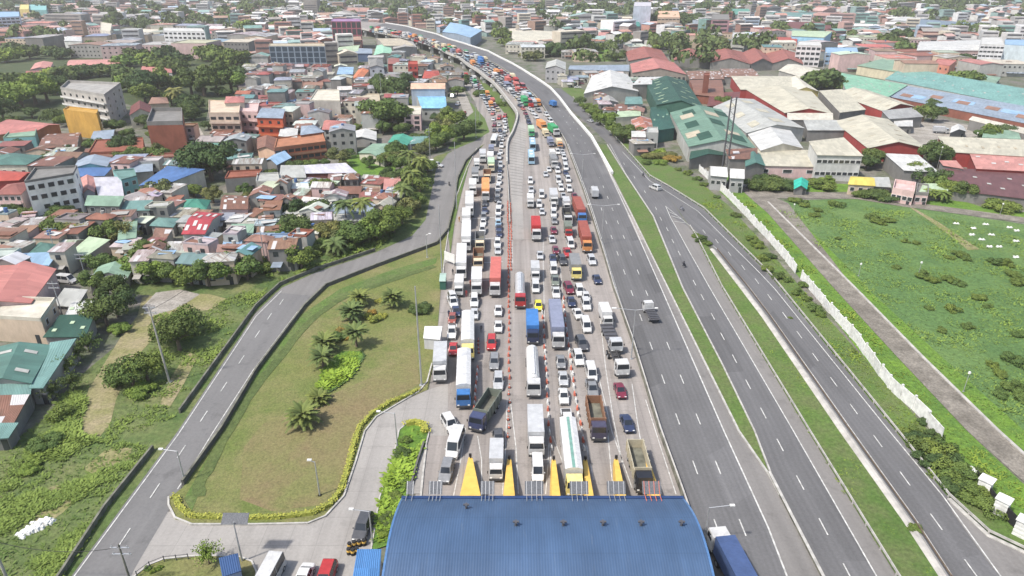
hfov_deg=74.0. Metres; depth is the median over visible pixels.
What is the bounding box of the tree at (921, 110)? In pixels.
[912,105,937,121]
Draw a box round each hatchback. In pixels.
[447,312,456,323]
[534,300,542,310]
[539,208,544,214]
[552,246,558,253]
[581,291,590,301]
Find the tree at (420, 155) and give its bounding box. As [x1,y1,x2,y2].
[404,153,429,161]
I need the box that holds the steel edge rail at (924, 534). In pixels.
[717,248,952,575]
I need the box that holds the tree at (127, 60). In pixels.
[108,53,140,66]
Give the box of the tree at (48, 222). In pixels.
[37,214,76,232]
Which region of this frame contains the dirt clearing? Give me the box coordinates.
[80,294,226,437]
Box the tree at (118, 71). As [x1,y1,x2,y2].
[109,66,137,77]
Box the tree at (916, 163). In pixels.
[907,161,931,165]
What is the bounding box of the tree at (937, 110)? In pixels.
[925,101,948,121]
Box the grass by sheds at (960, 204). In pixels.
[926,197,1023,216]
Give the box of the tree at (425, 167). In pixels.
[409,163,434,176]
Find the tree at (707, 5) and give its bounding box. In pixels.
[690,2,712,9]
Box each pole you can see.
[43,227,53,243]
[47,281,62,314]
[74,253,84,269]
[110,544,130,575]
[143,305,172,383]
[233,522,242,560]
[254,219,264,257]
[414,286,423,385]
[438,205,442,272]
[454,142,456,208]
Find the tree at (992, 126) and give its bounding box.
[981,123,1003,133]
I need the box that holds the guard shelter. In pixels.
[219,553,241,575]
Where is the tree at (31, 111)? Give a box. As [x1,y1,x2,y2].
[21,107,40,117]
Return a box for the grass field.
[784,199,1023,429]
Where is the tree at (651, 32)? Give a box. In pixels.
[644,29,657,36]
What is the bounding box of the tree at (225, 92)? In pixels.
[219,89,232,96]
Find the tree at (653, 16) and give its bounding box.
[650,12,667,20]
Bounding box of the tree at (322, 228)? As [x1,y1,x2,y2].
[311,220,339,237]
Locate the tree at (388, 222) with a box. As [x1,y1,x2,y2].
[361,208,400,236]
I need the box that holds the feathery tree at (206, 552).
[190,538,223,567]
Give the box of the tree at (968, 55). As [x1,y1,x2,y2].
[961,53,976,58]
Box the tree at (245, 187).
[234,182,253,192]
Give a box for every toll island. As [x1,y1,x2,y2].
[460,453,480,495]
[503,455,515,495]
[550,456,560,495]
[582,456,593,495]
[613,455,625,495]
[646,455,660,495]
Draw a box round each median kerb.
[607,144,771,472]
[609,172,778,494]
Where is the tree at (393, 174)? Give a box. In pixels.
[386,168,404,180]
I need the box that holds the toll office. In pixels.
[353,549,381,575]
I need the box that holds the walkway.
[414,447,424,493]
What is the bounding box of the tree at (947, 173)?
[936,169,953,176]
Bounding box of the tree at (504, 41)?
[496,38,512,44]
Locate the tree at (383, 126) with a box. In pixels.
[375,120,390,134]
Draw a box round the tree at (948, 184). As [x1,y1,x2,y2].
[937,180,957,196]
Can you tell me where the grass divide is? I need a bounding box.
[693,232,937,575]
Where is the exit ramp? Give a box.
[650,177,999,575]
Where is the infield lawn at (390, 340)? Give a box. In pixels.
[170,144,483,522]
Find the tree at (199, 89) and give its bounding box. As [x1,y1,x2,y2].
[194,87,207,92]
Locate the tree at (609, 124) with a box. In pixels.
[604,119,621,135]
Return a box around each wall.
[56,445,154,575]
[178,248,374,413]
[181,146,479,485]
[385,22,612,174]
[411,441,424,480]
[506,163,509,220]
[699,164,944,435]
[710,248,947,575]
[768,471,824,575]
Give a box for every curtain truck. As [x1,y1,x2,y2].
[456,347,471,407]
[461,310,475,359]
[559,416,582,495]
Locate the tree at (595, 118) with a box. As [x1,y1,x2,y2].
[592,113,604,124]
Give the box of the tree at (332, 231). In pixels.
[327,229,336,237]
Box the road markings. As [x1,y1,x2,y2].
[74,116,1000,575]
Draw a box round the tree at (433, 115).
[429,113,437,120]
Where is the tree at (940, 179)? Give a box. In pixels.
[920,175,950,183]
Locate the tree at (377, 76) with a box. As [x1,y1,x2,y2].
[366,72,384,84]
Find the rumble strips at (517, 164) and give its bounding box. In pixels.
[510,127,525,195]
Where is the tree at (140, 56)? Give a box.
[134,52,161,61]
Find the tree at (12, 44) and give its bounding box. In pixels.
[0,41,22,47]
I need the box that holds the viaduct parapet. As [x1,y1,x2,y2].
[361,28,517,163]
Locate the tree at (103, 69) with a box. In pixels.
[91,64,110,76]
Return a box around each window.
[27,185,35,190]
[31,195,38,200]
[37,183,45,188]
[40,193,48,198]
[43,203,50,208]
[47,181,54,186]
[50,191,57,196]
[57,180,64,185]
[60,190,67,195]
[63,200,69,205]
[66,178,73,183]
[69,188,76,193]
[72,198,79,203]
[782,169,792,172]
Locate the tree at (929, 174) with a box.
[911,167,941,179]
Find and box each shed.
[29,338,80,403]
[39,133,82,148]
[43,314,96,349]
[91,129,115,140]
[329,202,374,213]
[333,214,365,223]
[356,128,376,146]
[358,143,391,166]
[439,273,446,289]
[632,76,670,98]
[724,148,757,175]
[744,151,764,180]
[787,113,832,126]
[803,120,844,141]
[873,177,890,190]
[881,107,923,127]
[882,153,936,184]
[894,120,912,133]
[938,160,962,172]
[949,124,966,136]
[967,116,1023,139]
[982,130,1020,138]
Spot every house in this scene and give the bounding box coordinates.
[0,119,60,140]
[0,140,32,153]
[0,146,20,154]
[0,153,42,171]
[0,171,29,189]
[0,182,31,207]
[0,207,18,222]
[0,227,29,244]
[0,239,35,252]
[0,247,21,257]
[0,251,30,264]
[0,296,59,343]
[3,129,39,147]
[5,36,30,44]
[12,25,35,28]
[18,225,39,237]
[19,4,29,18]
[21,21,56,26]
[23,252,55,272]
[24,34,65,47]
[25,143,64,154]
[27,156,74,171]
[29,4,48,15]
[29,242,55,252]
[30,61,53,70]
[33,230,68,243]
[43,147,79,157]
[45,209,77,218]
[47,242,81,273]
[53,152,89,163]
[54,212,91,223]
[58,30,75,36]
[61,221,97,239]
[63,106,102,137]
[68,41,112,57]
[75,154,112,174]
[76,236,111,267]
[78,167,112,177]
[81,175,97,200]
[84,33,116,41]
[84,149,112,157]
[84,195,124,213]
[85,210,118,240]
[88,25,119,33]
[94,177,124,195]
[94,261,132,285]
[100,22,113,37]
[100,42,142,58]
[102,40,141,42]
[109,154,147,176]
[109,156,143,175]
[110,209,137,221]
[113,168,139,194]
[116,37,143,42]
[118,218,140,239]
[121,200,152,216]
[123,191,146,201]
[128,249,156,283]
[129,100,151,128]
[131,164,153,184]
[132,196,160,200]
[138,156,164,174]
[139,185,159,193]
[141,66,172,75]
[142,41,176,50]
[143,32,152,42]
[143,240,166,250]
[144,201,175,217]
[146,250,181,282]
[147,152,176,160]
[147,190,162,200]
[148,97,168,106]
[149,217,179,236]
[150,22,178,29]
[152,33,164,40]
[160,183,189,200]
[163,159,198,167]
[171,40,221,58]
[174,24,204,27]
[175,250,207,284]
[181,211,221,240]
[182,236,218,252]
[184,199,210,209]
[185,123,199,139]
[195,134,228,142]
[202,251,240,285]
[207,24,232,26]
[209,129,234,133]
[210,38,228,46]
[211,28,242,38]
[213,133,236,135]
[216,240,245,252]
[220,195,250,213]
[222,226,246,243]
[223,39,255,51]
[224,96,244,107]
[224,133,253,152]
[225,153,253,172]
[225,169,262,192]
[227,31,263,38]
[231,158,267,172]
[231,224,254,237]
[235,91,254,95]
[235,242,262,276]
[238,83,245,90]
[240,103,259,133]
[241,94,257,102]
[242,64,260,67]
[242,132,260,150]
[244,67,256,73]
[244,234,274,260]
[245,33,277,39]
[245,71,259,76]
[245,75,260,87]
[245,86,263,94]
[248,185,273,208]
[249,99,270,102]
[250,86,269,94]
[255,67,266,71]
[256,71,273,83]
[256,172,278,186]
[256,194,283,207]
[257,135,275,157]
[258,95,267,99]
[259,83,273,85]
[259,101,281,108]
[260,181,280,193]
[260,200,282,218]
[263,63,274,67]
[267,85,281,90]
[267,89,288,102]
[267,151,291,173]
[267,236,302,271]
[269,233,294,237]
[271,63,286,70]
[271,103,295,108]
[273,71,285,78]
[273,77,292,88]
[274,175,292,194]
[278,127,297,137]
[281,106,301,127]
[281,193,297,209]
[282,86,292,89]
[286,63,294,68]
[286,99,301,102]
[288,89,295,99]
[288,228,315,247]
[289,69,307,75]
[290,75,305,78]
[292,78,302,91]
[292,101,314,116]
[292,120,317,127]
[294,123,312,134]
[295,64,304,68]
[296,89,314,98]
[297,116,314,120]
[299,201,329,218]
[300,75,323,81]
[300,125,324,137]
[301,96,311,100]
[303,85,319,90]
[308,107,332,129]
[310,181,334,197]
[310,212,333,224]
[312,64,331,71]
[312,67,327,78]
[318,78,330,88]
[321,188,348,201]
[322,120,346,141]
[327,72,334,78]
[329,123,356,154]
[330,76,346,88]
[332,114,353,123]
[333,74,353,85]
[334,63,346,75]
[334,186,362,198]
[337,67,353,75]
[337,86,351,97]
[337,118,352,124]
[339,92,346,106]
[342,97,368,122]
[343,173,359,185]
[348,88,368,96]
[352,83,368,89]
[353,68,368,79]
[354,101,361,124]
[355,77,371,83]
[358,65,369,74]
[360,108,381,132]
[367,85,379,93]
[369,58,383,76]
[371,190,397,203]
[374,196,396,211]
[379,92,390,99]
[384,92,403,99]
[386,54,401,63]
[388,58,398,71]
[388,134,412,152]
[390,50,405,58]
[391,94,408,104]
[393,62,407,71]
[395,71,412,77]
[399,58,409,61]
[404,105,421,130]
[408,61,417,78]
[408,136,428,151]
[409,78,428,94]
[410,54,425,60]
[412,56,426,63]
[416,96,446,119]
[418,63,428,78]
[420,58,434,69]
[422,71,439,78]
[423,62,432,69]
[427,55,440,62]
[428,75,446,82]
[431,78,447,96]
[434,62,445,70]
[439,63,453,70]
[439,70,454,73]
[447,77,464,90]
[448,72,463,77]
[505,41,534,53]
[520,44,544,57]
[544,25,558,30]
[545,59,565,82]
[557,73,567,84]
[561,50,571,58]
[572,48,597,61]
[576,27,598,29]
[582,70,598,81]
[585,39,604,49]
[594,92,606,97]
[597,100,611,109]
[602,95,618,106]
[602,107,615,121]
[615,111,640,126]
[623,44,647,50]
[625,97,642,106]
[626,106,644,116]
[629,139,654,155]
[631,116,652,138]
[631,131,645,138]
[646,127,657,147]
[676,33,701,47]
[722,32,732,41]
[746,32,759,37]
[750,27,770,32]
[761,44,782,53]
[766,40,796,50]
[767,29,786,36]
[785,28,806,36]
[789,48,824,58]
[808,39,837,49]
[828,51,869,71]
[846,35,876,43]
[847,176,875,194]
[855,43,892,48]
[864,47,890,53]
[865,40,899,48]
[868,48,896,60]
[873,54,914,60]
[891,49,930,54]
[893,59,938,72]
[898,52,937,59]
[902,37,931,46]
[919,183,947,200]
[931,50,959,54]
[932,54,971,69]
[956,58,1003,76]
[979,59,1023,76]
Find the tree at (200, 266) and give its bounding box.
[187,259,224,286]
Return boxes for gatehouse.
[708,166,727,190]
[728,168,744,192]
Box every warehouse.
[0,261,60,305]
[0,342,49,383]
[138,166,206,189]
[279,165,305,178]
[301,163,356,177]
[338,45,359,51]
[355,48,371,61]
[374,44,391,61]
[376,38,414,50]
[393,41,416,56]
[442,22,481,45]
[512,30,551,44]
[568,65,628,75]
[584,70,637,102]
[598,32,631,35]
[625,46,668,67]
[630,58,686,80]
[646,76,701,114]
[650,107,674,142]
[670,105,754,161]
[673,48,708,68]
[686,71,723,84]
[688,149,725,169]
[689,80,723,103]
[707,92,739,107]
[709,48,749,69]
[713,98,803,141]
[720,69,758,83]
[730,76,800,97]
[743,48,772,70]
[746,85,830,117]
[748,127,802,151]
[757,150,812,177]
[766,49,802,69]
[778,64,819,78]
[791,76,817,96]
[807,137,862,180]
[818,89,865,119]
[837,115,923,161]
[841,73,906,96]
[843,87,913,117]
[856,59,895,79]
[885,71,1023,105]
[889,17,919,22]
[890,86,1023,127]
[919,19,974,26]
[938,136,1023,166]
[943,168,1023,208]
[967,154,1023,172]
[980,75,1000,83]
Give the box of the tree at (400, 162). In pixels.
[386,156,411,168]
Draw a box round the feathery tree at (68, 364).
[51,353,80,372]
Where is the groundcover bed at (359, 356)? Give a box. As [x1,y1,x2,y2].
[318,351,362,391]
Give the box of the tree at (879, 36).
[875,32,895,39]
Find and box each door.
[0,440,9,450]
[35,335,41,343]
[41,394,49,403]
[229,277,233,284]
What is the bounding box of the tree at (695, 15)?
[679,11,704,22]
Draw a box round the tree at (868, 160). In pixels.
[861,155,881,169]
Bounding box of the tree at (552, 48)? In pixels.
[544,41,566,55]
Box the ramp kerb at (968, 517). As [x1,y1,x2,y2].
[947,498,1023,553]
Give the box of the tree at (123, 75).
[119,70,136,88]
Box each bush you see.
[16,460,43,475]
[26,431,64,452]
[47,402,78,422]
[105,376,129,387]
[106,321,132,335]
[123,379,156,400]
[130,273,136,284]
[140,276,161,283]
[143,565,151,571]
[155,565,163,570]
[257,258,273,272]
[311,243,323,257]
[318,240,326,251]
[331,331,346,341]
[335,326,344,332]
[338,240,355,253]
[363,312,373,318]
[367,309,376,313]
[367,315,382,322]
[374,312,387,318]
[376,528,388,537]
[378,510,393,526]
[383,231,394,236]
[388,490,402,499]
[392,446,411,457]
[398,477,410,488]
[399,435,412,443]
[407,302,431,314]
[473,90,485,95]
[496,101,506,106]
[641,152,660,158]
[641,159,651,164]
[651,148,666,152]
[652,159,668,164]
[657,151,677,158]
[663,155,682,161]
[682,170,693,174]
[691,233,700,237]
[692,176,702,179]
[695,235,707,242]
[703,240,712,245]
[729,212,741,216]
[743,178,769,189]
[745,235,757,240]
[749,239,763,247]
[751,173,780,180]
[755,254,770,261]
[756,175,787,190]
[761,264,773,271]
[762,252,777,258]
[771,271,786,279]
[772,179,793,191]
[783,277,792,282]
[787,197,796,201]
[790,288,806,294]
[794,197,808,203]
[798,281,808,286]
[799,202,810,206]
[801,295,812,301]
[806,303,823,311]
[807,178,824,188]
[808,212,820,216]
[809,178,837,189]
[812,207,822,211]
[814,309,826,316]
[817,175,835,184]
[829,201,846,208]
[851,190,867,197]
[858,188,879,198]
[864,213,880,218]
[865,188,890,201]
[869,216,881,222]
[878,220,887,225]
[881,192,900,201]
[881,217,896,222]
[891,264,902,268]
[898,424,921,436]
[901,238,910,242]
[903,430,933,441]
[905,435,941,453]
[906,522,923,533]
[909,450,944,468]
[912,240,920,244]
[914,269,932,278]
[916,416,927,426]
[916,436,958,455]
[922,428,945,438]
[923,305,934,310]
[924,277,941,282]
[926,454,961,480]
[936,326,947,333]
[936,438,959,453]
[937,461,980,484]
[938,475,967,498]
[941,275,960,282]
[943,255,955,259]
[943,452,968,467]
[944,303,963,313]
[951,250,970,256]
[951,280,967,287]
[951,478,990,496]
[958,492,995,511]
[960,255,971,260]
[960,321,976,329]
[971,294,988,300]
[973,466,987,482]
[980,498,1008,520]
[981,198,1023,214]
[982,303,993,307]
[985,360,999,367]
[986,257,1007,264]
[991,386,1009,400]
[993,367,1007,379]
[1000,258,1015,267]
[1000,351,1023,361]
[1000,379,1023,391]
[1004,269,1023,277]
[1009,277,1023,285]
[1010,330,1023,337]
[1011,358,1023,368]
[1012,388,1023,403]
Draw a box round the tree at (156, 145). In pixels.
[146,142,163,148]
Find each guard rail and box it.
[573,97,1023,547]
[689,225,900,575]
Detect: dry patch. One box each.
[24,480,76,521]
[84,448,131,478]
[160,352,196,407]
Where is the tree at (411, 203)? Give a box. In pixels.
[395,196,421,210]
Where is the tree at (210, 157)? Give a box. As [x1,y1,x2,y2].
[172,139,238,181]
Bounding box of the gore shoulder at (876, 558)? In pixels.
[671,216,894,575]
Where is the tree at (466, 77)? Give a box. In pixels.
[448,74,470,84]
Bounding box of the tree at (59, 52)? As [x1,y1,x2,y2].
[43,47,74,58]
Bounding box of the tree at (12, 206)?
[0,203,20,208]
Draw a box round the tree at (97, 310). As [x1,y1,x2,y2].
[75,296,128,326]
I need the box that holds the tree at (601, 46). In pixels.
[590,42,604,51]
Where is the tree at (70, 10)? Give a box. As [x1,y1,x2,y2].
[63,9,76,11]
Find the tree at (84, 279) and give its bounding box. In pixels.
[76,270,104,287]
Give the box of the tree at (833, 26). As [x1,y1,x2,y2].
[825,21,837,29]
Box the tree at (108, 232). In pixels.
[87,219,121,244]
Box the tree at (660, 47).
[651,40,669,48]
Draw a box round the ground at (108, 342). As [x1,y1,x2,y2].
[0,0,1023,569]
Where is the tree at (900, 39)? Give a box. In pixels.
[881,36,910,42]
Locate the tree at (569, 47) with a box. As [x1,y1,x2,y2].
[554,42,571,54]
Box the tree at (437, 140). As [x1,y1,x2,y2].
[424,134,444,150]
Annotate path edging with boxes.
[767,201,1023,455]
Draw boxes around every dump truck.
[467,387,501,431]
[472,247,483,269]
[474,231,484,250]
[483,169,490,182]
[504,81,510,86]
[513,81,519,85]
[562,207,573,224]
[585,395,608,440]
[625,439,652,492]
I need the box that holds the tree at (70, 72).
[47,65,80,79]
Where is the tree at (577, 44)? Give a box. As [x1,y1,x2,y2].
[566,38,584,48]
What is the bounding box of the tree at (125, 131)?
[118,128,135,135]
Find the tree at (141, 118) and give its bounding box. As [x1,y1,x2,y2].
[133,114,148,124]
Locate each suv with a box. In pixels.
[317,558,338,575]
[351,510,374,541]
[438,456,454,483]
[440,411,457,433]
[447,290,458,302]
[469,293,478,306]
[479,224,485,233]
[480,211,486,220]
[486,333,496,349]
[488,352,499,369]
[492,370,503,389]
[494,237,500,247]
[495,183,500,190]
[495,189,500,196]
[497,153,501,159]
[497,161,502,167]
[527,176,532,183]
[536,199,542,207]
[550,208,556,217]
[554,166,560,172]
[555,148,560,154]
[557,183,563,190]
[557,253,566,264]
[563,281,574,293]
[565,175,570,181]
[566,184,572,191]
[572,348,584,365]
[574,283,584,296]
[574,334,588,350]
[580,296,591,310]
[586,253,596,264]
[649,184,661,190]
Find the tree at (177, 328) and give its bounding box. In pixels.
[148,316,200,350]
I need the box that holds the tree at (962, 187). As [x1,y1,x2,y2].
[950,180,979,194]
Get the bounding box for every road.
[131,384,447,575]
[168,136,484,510]
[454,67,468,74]
[553,88,894,575]
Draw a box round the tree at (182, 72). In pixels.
[170,67,197,94]
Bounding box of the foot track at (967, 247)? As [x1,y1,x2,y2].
[910,207,978,249]
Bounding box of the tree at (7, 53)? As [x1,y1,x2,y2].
[0,46,24,62]
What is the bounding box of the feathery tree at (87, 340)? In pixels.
[76,330,101,351]
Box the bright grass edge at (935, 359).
[808,228,1023,450]
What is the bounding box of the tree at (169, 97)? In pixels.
[161,91,179,105]
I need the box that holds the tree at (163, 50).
[148,45,179,57]
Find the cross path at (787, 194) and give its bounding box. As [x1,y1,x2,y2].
[745,190,1023,221]
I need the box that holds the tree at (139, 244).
[127,239,170,255]
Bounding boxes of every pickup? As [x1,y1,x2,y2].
[446,324,456,339]
[447,296,458,308]
[528,186,534,192]
[551,274,559,285]
[551,286,560,298]
[560,408,571,416]
[562,247,570,256]
[585,378,598,394]
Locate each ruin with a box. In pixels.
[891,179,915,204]
[913,183,928,204]
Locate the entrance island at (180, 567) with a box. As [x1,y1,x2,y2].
[138,556,254,575]
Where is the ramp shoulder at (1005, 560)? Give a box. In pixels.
[949,501,1023,575]
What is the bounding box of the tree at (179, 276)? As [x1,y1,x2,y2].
[169,264,197,285]
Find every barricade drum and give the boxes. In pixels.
[346,547,350,555]
[350,547,354,555]
[352,540,356,547]
[357,539,361,546]
[362,538,366,546]
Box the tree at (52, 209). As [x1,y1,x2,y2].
[43,204,75,216]
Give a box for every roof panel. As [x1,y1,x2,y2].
[405,481,413,500]
[428,481,442,500]
[481,481,493,500]
[525,481,542,497]
[570,481,588,500]
[607,481,625,500]
[642,481,661,500]
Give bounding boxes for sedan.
[296,562,315,575]
[448,342,457,355]
[451,306,460,316]
[471,308,478,319]
[480,219,485,225]
[482,200,487,205]
[492,428,504,445]
[493,320,502,332]
[494,196,499,201]
[494,246,501,254]
[494,305,502,315]
[495,214,500,220]
[495,219,501,226]
[495,224,501,230]
[496,230,502,236]
[536,251,543,259]
[548,235,555,242]
[549,254,556,262]
[550,226,556,233]
[551,217,557,223]
[555,355,566,368]
[558,371,568,386]
[558,388,569,404]
[566,296,575,306]
[572,308,582,319]
[592,274,601,283]
[613,382,626,398]
[619,414,634,432]
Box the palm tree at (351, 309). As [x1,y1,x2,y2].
[336,299,366,321]
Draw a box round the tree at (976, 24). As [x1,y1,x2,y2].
[970,22,991,26]
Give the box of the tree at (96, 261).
[79,253,118,268]
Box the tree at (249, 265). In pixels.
[229,254,263,280]
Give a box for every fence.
[135,553,188,575]
[968,466,1023,539]
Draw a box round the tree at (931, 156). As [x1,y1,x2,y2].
[924,148,955,167]
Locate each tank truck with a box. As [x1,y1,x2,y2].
[515,272,526,307]
[525,345,542,396]
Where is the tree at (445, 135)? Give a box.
[438,130,456,145]
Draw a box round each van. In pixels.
[56,273,76,283]
[255,551,286,575]
[445,424,465,458]
[495,205,501,214]
[531,278,539,292]
[531,452,544,481]
[538,189,544,197]
[547,117,553,122]
[549,261,557,274]
[550,201,556,210]
[555,175,561,183]
[562,163,568,169]
[566,236,574,248]
[580,315,591,332]
[584,360,597,381]
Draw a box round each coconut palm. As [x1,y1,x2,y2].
[163,87,185,98]
[319,236,347,255]
[331,199,355,218]
[350,197,375,217]
[392,183,415,197]
[397,150,416,164]
[400,169,422,185]
[410,156,432,179]
[923,188,938,197]
[932,189,952,201]
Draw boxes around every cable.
[1,543,117,551]
[151,221,257,309]
[264,187,390,219]
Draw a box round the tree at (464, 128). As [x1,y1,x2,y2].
[449,120,475,139]
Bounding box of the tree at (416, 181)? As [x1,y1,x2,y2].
[407,176,433,191]
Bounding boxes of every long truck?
[456,243,466,278]
[461,220,471,250]
[465,191,473,216]
[482,177,489,200]
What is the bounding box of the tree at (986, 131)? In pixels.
[973,128,997,137]
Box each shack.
[0,217,29,226]
[0,384,34,408]
[0,394,33,435]
[0,423,19,450]
[19,211,38,217]
[22,216,47,224]
[56,288,87,314]
[61,239,83,246]
[65,301,94,320]
[90,274,126,292]
[109,237,142,258]
[121,243,135,255]
[138,216,155,234]
[147,237,166,242]
[153,228,173,240]
[165,195,184,200]
[166,241,183,250]
[169,199,186,208]
[169,207,199,217]
[175,215,191,232]
[192,209,212,214]
[204,232,223,243]
[218,212,234,230]
[223,240,241,243]
[225,214,249,228]
[237,218,257,232]
[245,208,263,217]
[252,232,274,234]
[254,219,276,230]
[256,225,280,232]
[258,215,274,218]
[281,210,299,217]
[291,182,310,192]
[292,178,303,182]
[293,188,311,195]
[301,196,318,201]
[303,177,325,181]
[309,223,320,240]
[320,198,336,205]
[328,173,342,185]
[341,173,360,185]
[359,191,378,201]
[360,176,389,191]
[361,174,380,179]
[366,187,381,191]
[383,179,400,191]
[385,187,398,192]
[388,192,403,201]
[561,80,573,86]
[567,77,578,85]
[574,75,588,82]
[593,97,602,104]
[614,104,627,113]
[630,77,638,82]
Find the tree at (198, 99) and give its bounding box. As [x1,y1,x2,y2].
[182,94,205,106]
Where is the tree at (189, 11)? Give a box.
[178,10,194,15]
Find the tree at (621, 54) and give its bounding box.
[608,49,627,60]
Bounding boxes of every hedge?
[169,388,419,519]
[323,349,366,391]
[402,419,430,432]
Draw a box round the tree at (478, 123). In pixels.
[461,119,482,128]
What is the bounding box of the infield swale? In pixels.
[184,257,436,510]
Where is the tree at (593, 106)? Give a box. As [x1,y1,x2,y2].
[588,104,598,108]
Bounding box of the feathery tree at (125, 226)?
[106,216,143,240]
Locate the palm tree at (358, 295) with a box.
[346,288,372,304]
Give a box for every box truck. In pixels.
[431,341,447,381]
[453,274,463,295]
[461,207,470,222]
[468,178,476,195]
[470,266,482,294]
[472,167,478,182]
[473,158,479,169]
[479,149,486,162]
[486,151,493,165]
[487,157,494,171]
[487,438,504,480]
[488,144,493,150]
[507,87,512,93]
[526,309,538,343]
[527,193,534,207]
[527,404,545,456]
[528,125,534,136]
[530,260,540,280]
[535,98,540,105]
[536,119,546,130]
[542,128,548,137]
[547,136,554,146]
[549,100,556,106]
[549,149,556,155]
[549,154,558,168]
[549,188,557,205]
[555,138,563,147]
[562,196,569,207]
[563,221,571,237]
[569,253,582,279]
[590,186,598,197]
[598,302,614,324]
[932,126,949,133]
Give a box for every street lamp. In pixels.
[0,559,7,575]
[158,448,183,476]
[307,459,320,495]
[348,508,373,544]
[376,410,397,445]
[587,204,619,244]
[612,307,657,359]
[704,504,734,537]
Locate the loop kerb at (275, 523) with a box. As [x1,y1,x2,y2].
[167,363,432,525]
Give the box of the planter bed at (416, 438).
[372,425,427,548]
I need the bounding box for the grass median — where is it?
[598,144,767,469]
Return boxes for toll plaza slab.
[415,82,680,495]
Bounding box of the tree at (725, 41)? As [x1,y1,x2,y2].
[700,35,728,49]
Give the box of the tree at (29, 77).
[18,72,53,103]
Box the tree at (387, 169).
[378,167,392,174]
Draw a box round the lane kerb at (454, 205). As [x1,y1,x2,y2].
[443,148,476,272]
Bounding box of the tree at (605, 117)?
[598,112,618,122]
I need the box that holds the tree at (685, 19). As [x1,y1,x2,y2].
[674,13,693,25]
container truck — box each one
[477,58,483,64]
[488,257,500,295]
[504,76,511,82]
[521,91,528,97]
[521,95,528,105]
[531,216,540,239]
[547,123,559,135]
[548,299,564,348]
[572,196,587,223]
[578,220,591,251]
[705,526,757,575]
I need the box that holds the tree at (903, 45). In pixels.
[894,41,917,48]
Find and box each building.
[0,12,21,27]
[60,80,126,122]
[64,36,82,47]
[67,59,118,65]
[88,137,144,154]
[125,28,159,34]
[146,107,187,152]
[163,27,205,40]
[256,108,286,137]
[269,43,326,65]
[274,133,326,160]
[302,80,323,88]
[310,89,341,116]
[331,19,362,47]
[355,93,379,100]
[411,83,444,105]
[633,2,650,28]
[636,22,639,30]
[657,11,679,24]
[711,14,729,32]
[731,32,745,51]
[732,9,749,19]
[772,12,813,21]
[776,37,796,47]
[787,22,831,30]
[791,30,831,42]
[795,41,821,66]
[824,47,857,63]
[917,40,980,54]
[936,59,956,74]
[977,37,1004,59]
[1001,39,1023,61]
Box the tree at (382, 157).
[376,151,397,165]
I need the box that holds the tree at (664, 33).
[660,30,670,36]
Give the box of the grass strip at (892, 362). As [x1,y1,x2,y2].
[720,176,1023,540]
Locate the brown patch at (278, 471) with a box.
[240,352,419,510]
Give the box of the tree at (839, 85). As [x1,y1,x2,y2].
[822,75,848,89]
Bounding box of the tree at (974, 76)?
[962,70,987,79]
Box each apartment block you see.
[24,165,86,216]
[209,100,242,132]
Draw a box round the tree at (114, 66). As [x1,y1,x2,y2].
[98,63,124,73]
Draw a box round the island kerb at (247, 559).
[134,554,256,575]
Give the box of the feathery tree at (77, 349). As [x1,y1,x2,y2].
[72,342,91,361]
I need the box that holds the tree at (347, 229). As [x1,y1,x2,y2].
[334,220,369,244]
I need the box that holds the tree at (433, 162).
[427,160,437,171]
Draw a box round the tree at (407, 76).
[394,72,416,86]
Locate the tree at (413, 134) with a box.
[410,133,422,135]
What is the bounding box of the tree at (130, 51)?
[121,47,149,55]
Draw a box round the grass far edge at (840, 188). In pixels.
[771,184,847,191]
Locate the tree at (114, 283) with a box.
[92,273,130,299]
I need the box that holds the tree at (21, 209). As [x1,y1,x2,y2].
[17,207,32,215]
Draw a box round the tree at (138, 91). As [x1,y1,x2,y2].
[127,83,162,102]
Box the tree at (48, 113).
[38,108,63,123]
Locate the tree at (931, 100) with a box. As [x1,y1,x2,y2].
[925,98,942,103]
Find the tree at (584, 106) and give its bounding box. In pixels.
[579,103,591,109]
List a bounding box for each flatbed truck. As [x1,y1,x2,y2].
[600,324,624,352]
[642,300,660,321]
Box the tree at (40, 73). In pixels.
[29,72,50,76]
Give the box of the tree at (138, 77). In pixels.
[123,69,167,97]
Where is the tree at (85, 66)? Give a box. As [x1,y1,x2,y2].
[62,64,91,77]
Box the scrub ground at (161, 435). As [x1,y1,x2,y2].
[0,151,451,575]
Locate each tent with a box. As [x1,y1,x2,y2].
[423,326,441,349]
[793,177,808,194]
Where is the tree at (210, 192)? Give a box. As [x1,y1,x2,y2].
[199,185,222,203]
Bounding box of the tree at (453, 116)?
[439,106,467,123]
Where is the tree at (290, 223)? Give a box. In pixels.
[275,213,311,232]
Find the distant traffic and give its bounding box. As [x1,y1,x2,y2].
[369,28,470,54]
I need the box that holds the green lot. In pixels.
[345,151,395,175]
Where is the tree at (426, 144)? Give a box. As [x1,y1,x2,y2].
[415,141,434,153]
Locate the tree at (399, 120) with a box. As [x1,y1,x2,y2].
[387,103,413,123]
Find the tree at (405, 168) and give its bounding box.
[400,165,427,182]
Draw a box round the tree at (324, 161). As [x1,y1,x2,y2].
[318,158,330,163]
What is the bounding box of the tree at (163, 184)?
[143,178,171,190]
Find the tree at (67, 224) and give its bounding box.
[59,222,94,230]
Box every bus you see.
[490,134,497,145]
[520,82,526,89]
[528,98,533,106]
[528,149,534,163]
[529,137,535,149]
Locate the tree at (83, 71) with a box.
[73,64,100,77]
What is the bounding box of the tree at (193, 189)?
[187,184,202,196]
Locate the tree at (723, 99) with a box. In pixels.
[714,96,730,101]
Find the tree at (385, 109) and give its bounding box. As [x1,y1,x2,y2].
[356,97,409,121]

